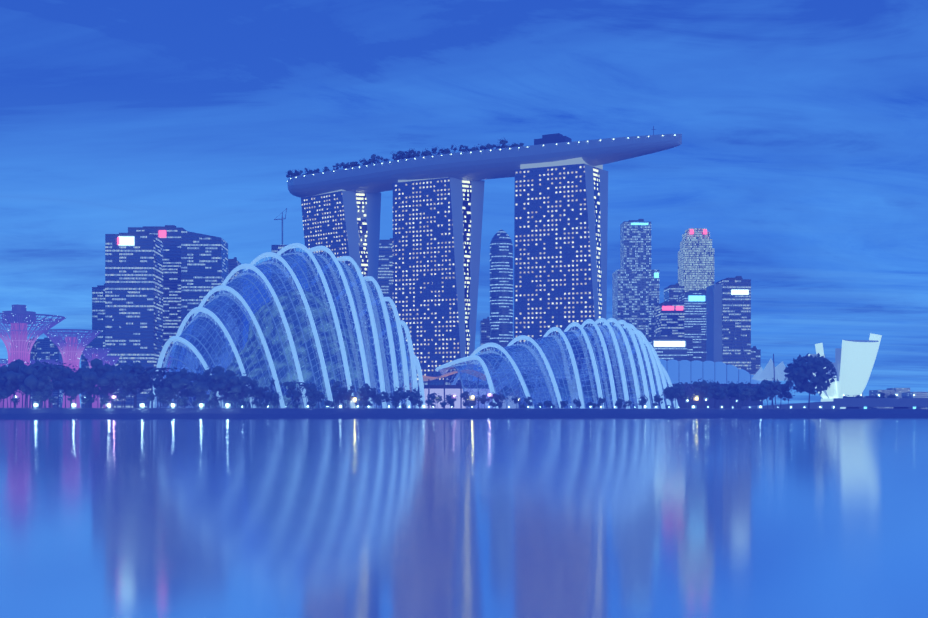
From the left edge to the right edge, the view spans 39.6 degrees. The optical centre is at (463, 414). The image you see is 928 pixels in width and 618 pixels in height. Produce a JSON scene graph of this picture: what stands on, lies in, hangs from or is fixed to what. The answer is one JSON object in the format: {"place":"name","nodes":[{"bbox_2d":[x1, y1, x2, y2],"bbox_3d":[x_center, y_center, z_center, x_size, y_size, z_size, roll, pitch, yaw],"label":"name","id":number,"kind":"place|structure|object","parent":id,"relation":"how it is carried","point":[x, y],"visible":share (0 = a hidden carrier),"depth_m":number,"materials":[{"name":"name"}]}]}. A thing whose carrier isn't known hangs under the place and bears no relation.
{"place":"outdoors","nodes":[
{"label":"outdoors","id":0,"kind":"place"},
{"bbox_2d":[28,337,36,407],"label":"tower","id":1,"kind":"structure","parent":0,"point":[33,354],"depth_m":2277.74,"materials":[{"name":"blue glass"}]},
{"bbox_2d":[37,337,64,407],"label":"building","id":2,"kind":"structure","parent":0,"point":[47,347],"depth_m":2276.86,"materials":[{"name":"blue glass"}]},
{"bbox_2d":[81,338,91,407],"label":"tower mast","id":3,"kind":"object","parent":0,"point":[83,361],"depth_m":2080.63,"materials":[{"name":"blue glass"}]},
{"bbox_2d":[92,284,104,407],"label":"tower","id":4,"kind":"structure","parent":0,"point":[98,309],"depth_m":1704.74,"materials":[{"name":"blue glass"}]},
{"bbox_2d":[228,257,242,281],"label":"tower","id":5,"kind":"structure","parent":0,"point":[233,263],"depth_m":1793.32,"materials":[{"name":"blue glass"}]},
{"bbox_2d":[377,238,392,312],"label":"tower","id":6,"kind":"structure","parent":0,"point":[385,272],"depth_m":1747.24,"materials":[{"name":"blue glass"}]},
{"bbox_2d":[231,408,624,408],"bbox_3d":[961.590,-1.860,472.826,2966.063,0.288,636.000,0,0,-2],"label":"promenade pavement","id":7,"kind":"structure","parent":0,"point":[427,408],"depth_m":437.96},
{"bbox_2d":[417,391,501,407],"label":"trees","id":8,"kind":"object","parent":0,"point":[451,400],"visible":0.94,"depth_m":453.84,"materials":[{"name":"green plant"}]},
{"bbox_2d":[0,418,927,617],"bbox_3d":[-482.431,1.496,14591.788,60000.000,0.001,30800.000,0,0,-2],"label":"water","id":9,"kind":"structure","parent":0,"point":[523,518],"depth_m":18.49,"materials":[{"name":"blue liquid"}]},
{"bbox_2d":[0,408,927,418],"bbox_3d":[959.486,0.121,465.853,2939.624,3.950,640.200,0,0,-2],"label":"seawall","id":10,"kind":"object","parent":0,"point":[117,413],"visible":0.85,"depth_m":434.03,"materials":[{"name":"grey concrete"}]},
{"bbox_2d":[287,126,681,197],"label":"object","id":11,"kind":"structure","parent":0,"point":[467,165],"depth_m":993.01,"materials":[{"name":"grey metal"}]},
{"bbox_2d":[285,139,523,177],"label":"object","id":12,"kind":"structure","parent":11,"relation":"on","point":[399,155],"depth_m":1033.18,"materials":[{"name":"plant"}]},
{"bbox_2d":[480,317,489,352],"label":"tower","id":13,"kind":"structure","parent":0,"point":[484,331],"depth_m":1801.78,"materials":[{"name":"blue glass"}]},
{"bbox_2d":[497,394,670,408],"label":"trees","id":14,"kind":"object","parent":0,"point":[658,399],"visible":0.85,"depth_m":458.88,"materials":[{"name":"green plant"}]},
{"bbox_2d":[751,346,760,374],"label":"block","id":15,"kind":"structure","parent":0,"point":[755,359],"depth_m":2015.94,"materials":[{"name":"blue"}]},
{"bbox_2d":[661,378,897,408],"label":"shore trees","id":16,"kind":"object","parent":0,"point":[741,391],"visible":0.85,"depth_m":485.96,"materials":[{"name":"green plant"}]},
{"bbox_2d":[861,388,927,408],"bbox_3d":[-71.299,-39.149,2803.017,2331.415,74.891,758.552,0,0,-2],"label":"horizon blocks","id":17,"kind":"structure","parent":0,"point":[903,392],"depth_m":2812.52,"materials":[{"name":"blue glass"}]},
{"label":"ground","id":18,"kind":"structure","parent":0,"visible":0},
{"bbox_2d":[0,359,7,407],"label":"supertree","id":19,"kind":"object","parent":18,"relation":"on","point":[3,362],"visible":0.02,"depth_m":591.16,"materials":[{"name":"purple metal"}]},
{"bbox_2d":[0,304,65,407],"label":"supertree","id":20,"kind":"object","parent":18,"relation":"on","point":[18,318],"visible":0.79,"depth_m":491.23,"materials":[{"name":"purple metal"}]},
{"bbox_2d":[30,359,62,407],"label":"supertree","id":21,"kind":"object","parent":18,"relation":"on","point":[42,360],"visible":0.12,"depth_m":598.07,"materials":[{"name":"purple metal"}]},
{"bbox_2d":[44,329,100,407],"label":"supertree","id":22,"kind":"object","parent":18,"relation":"on","point":[70,351],"visible":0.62,"depth_m":522.00,"materials":[{"name":"purple metal"}]},
{"bbox_2d":[0,358,179,407],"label":"shore trees","id":23,"kind":"object","parent":18,"relation":"on","point":[36,377],"visible":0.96,"depth_m":421.75,"materials":[{"name":"green plant"}]},
{"bbox_2d":[82,348,110,407],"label":"supertree","id":24,"kind":"object","parent":18,"relation":"on","point":[103,352],"visible":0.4,"depth_m":552.08,"materials":[{"name":"purple metal"}]},
{"bbox_2d":[99,355,120,407],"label":"supertree","id":25,"kind":"object","parent":18,"relation":"on","point":[112,359],"visible":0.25,"depth_m":577.36,"materials":[{"name":"purple metal"}]},
{"bbox_2d":[105,231,162,407],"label":"office building","id":26,"kind":"structure","parent":18,"relation":"on","point":[133,297],"depth_m":1487.98,"materials":[{"name":"blue glass"}]},
{"bbox_2d":[128,225,185,364],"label":"office building","id":27,"kind":"structure","parent":18,"relation":"on","point":[169,236],"depth_m":1648.24,"materials":[{"name":"blue glass"}]},
{"bbox_2d":[181,230,227,331],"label":"office building","id":28,"kind":"structure","parent":18,"relation":"on","point":[204,264],"depth_m":1550.08,"materials":[{"name":"blue glass"}]},
{"bbox_2d":[271,208,295,258],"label":"tower crane","id":29,"kind":"object","parent":18,"relation":"on","point":[275,248],"visible":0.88,"depth_m":1394.10,"materials":[{"name":"blue metal"}]},
{"bbox_2d":[154,251,419,407],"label":"glass dome","id":30,"kind":"structure","parent":18,"relation":"on","point":[205,336],"depth_m":459.28,"materials":[{"name":"blue glass"}]},
{"bbox_2d":[149,243,424,407],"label":"ribs","id":31,"kind":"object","parent":18,"relation":"on","point":[415,363],"depth_m":468.03,"materials":[{"name":"white metal"}]},
{"bbox_2d":[144,364,431,407],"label":"trees","id":32,"kind":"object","parent":18,"relation":"on","point":[232,383],"depth_m":434.49,"materials":[{"name":"green plant"}]},
{"bbox_2d":[301,189,380,291],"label":"hotel tower","id":33,"kind":"structure","parent":18,"relation":"on","point":[339,223],"depth_m":1076.83,"materials":[{"name":"glass"}]},
{"bbox_2d":[16,394,833,408],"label":"shore bollard lights","id":34,"kind":"object","parent":18,"relation":"on","point":[142,405],"visible":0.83,"depth_m":446.92,"materials":[{"name":"grey"}]},
{"bbox_2d":[417,381,449,399],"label":"podium","id":35,"kind":"object","parent":18,"relation":"on","point":[436,383],"depth_m":940.59,"materials":[{"name":"blue"}]},
{"bbox_2d":[393,177,484,381],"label":"hotel tower","id":36,"kind":"structure","parent":18,"relation":"on","point":[437,227],"depth_m":1018.91,"materials":[{"name":"glass"}]},
{"bbox_2d":[422,371,465,407],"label":"pavilion","id":37,"kind":"structure","parent":18,"relation":"on","point":[444,390],"depth_m":557.68,"materials":[{"name":"purple"}]},
{"bbox_2d":[490,229,512,349],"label":"skyscraper","id":38,"kind":"structure","parent":18,"relation":"on","point":[501,288],"depth_m":1556.64,"materials":[{"name":"blue glass"}]},
{"bbox_2d":[438,325,674,408],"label":"greenhouse dome","id":39,"kind":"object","parent":18,"relation":"on","point":[527,360],"visible":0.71,"depth_m":523.13,"materials":[{"name":"blue glass"}]},
{"bbox_2d":[435,318,677,408],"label":"conservatory ribs","id":40,"kind":"object","parent":18,"relation":"on","point":[640,336],"visible":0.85,"depth_m":532.97,"materials":[{"name":"white metal"}]},
{"bbox_2d":[514,157,607,344],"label":"hotel tower","id":41,"kind":"structure","parent":18,"relation":"on","point":[560,238],"depth_m":966.06,"materials":[{"name":"glass"}]},
{"bbox_2d":[612,219,658,339],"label":"skyscraper","id":42,"kind":"structure","parent":18,"relation":"on","point":[635,289],"depth_m":2010.63,"materials":[{"name":"glass"},{"name":"concrete"}]},
{"bbox_2d":[646,334,686,360],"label":"building","id":43,"kind":"structure","parent":18,"relation":"on","point":[670,347],"depth_m":1508.50,"materials":[{"name":"blue glass"}]},
{"bbox_2d":[656,300,683,338],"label":"skyscraper","id":44,"kind":"structure","parent":18,"relation":"on","point":[669,317],"depth_m":1860.88,"materials":[{"name":"blue glass"}]},
{"bbox_2d":[664,283,683,301],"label":"building","id":45,"kind":"structure","parent":18,"relation":"on","point":[672,292],"depth_m":2092.42,"materials":[{"name":"blue glass"}]},
{"bbox_2d":[678,289,705,361],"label":"office building","id":46,"kind":"structure","parent":18,"relation":"on","point":[694,302],"depth_m":1912.16,"materials":[{"name":"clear glass"}]},
{"bbox_2d":[678,228,713,291],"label":"skyscraper","id":47,"kind":"structure","parent":18,"relation":"on","point":[696,262],"depth_m":2164.41,"materials":[{"name":"grey"}]},
{"bbox_2d":[659,359,761,408],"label":"vault roof","id":48,"kind":"structure","parent":18,"relation":"on","point":[684,371],"depth_m":772.81,"materials":[{"name":"blue"}]},
{"bbox_2d":[706,276,750,373],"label":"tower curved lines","id":49,"kind":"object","parent":18,"relation":"on","point":[728,321],"visible":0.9,"depth_m":1713.03,"materials":[{"name":"blue glass"}]},
{"bbox_2d":[752,354,788,404],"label":"sail canopies","id":50,"kind":"object","parent":18,"relation":"on","point":[770,370],"visible":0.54,"depth_m":779.59,"materials":[{"name":"blue"}]},
{"bbox_2d":[784,353,836,408],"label":"tree","id":51,"kind":"object","parent":18,"relation":"on","point":[800,370],"visible":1,"depth_m":475.02,"materials":[{"name":"green plant"}]},
{"bbox_2d":[742,395,927,408],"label":"bridge","id":52,"kind":"structure","parent":18,"relation":"on","point":[869,403],"depth_m":505.24,"materials":[{"name":"concrete"}]},
{"bbox_2d":[809,333,881,408],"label":"museum building","id":53,"kind":"structure","parent":18,"relation":"on","point":[853,364],"depth_m":1104.21,"materials":[{"name":"white concrete"}]}
]}

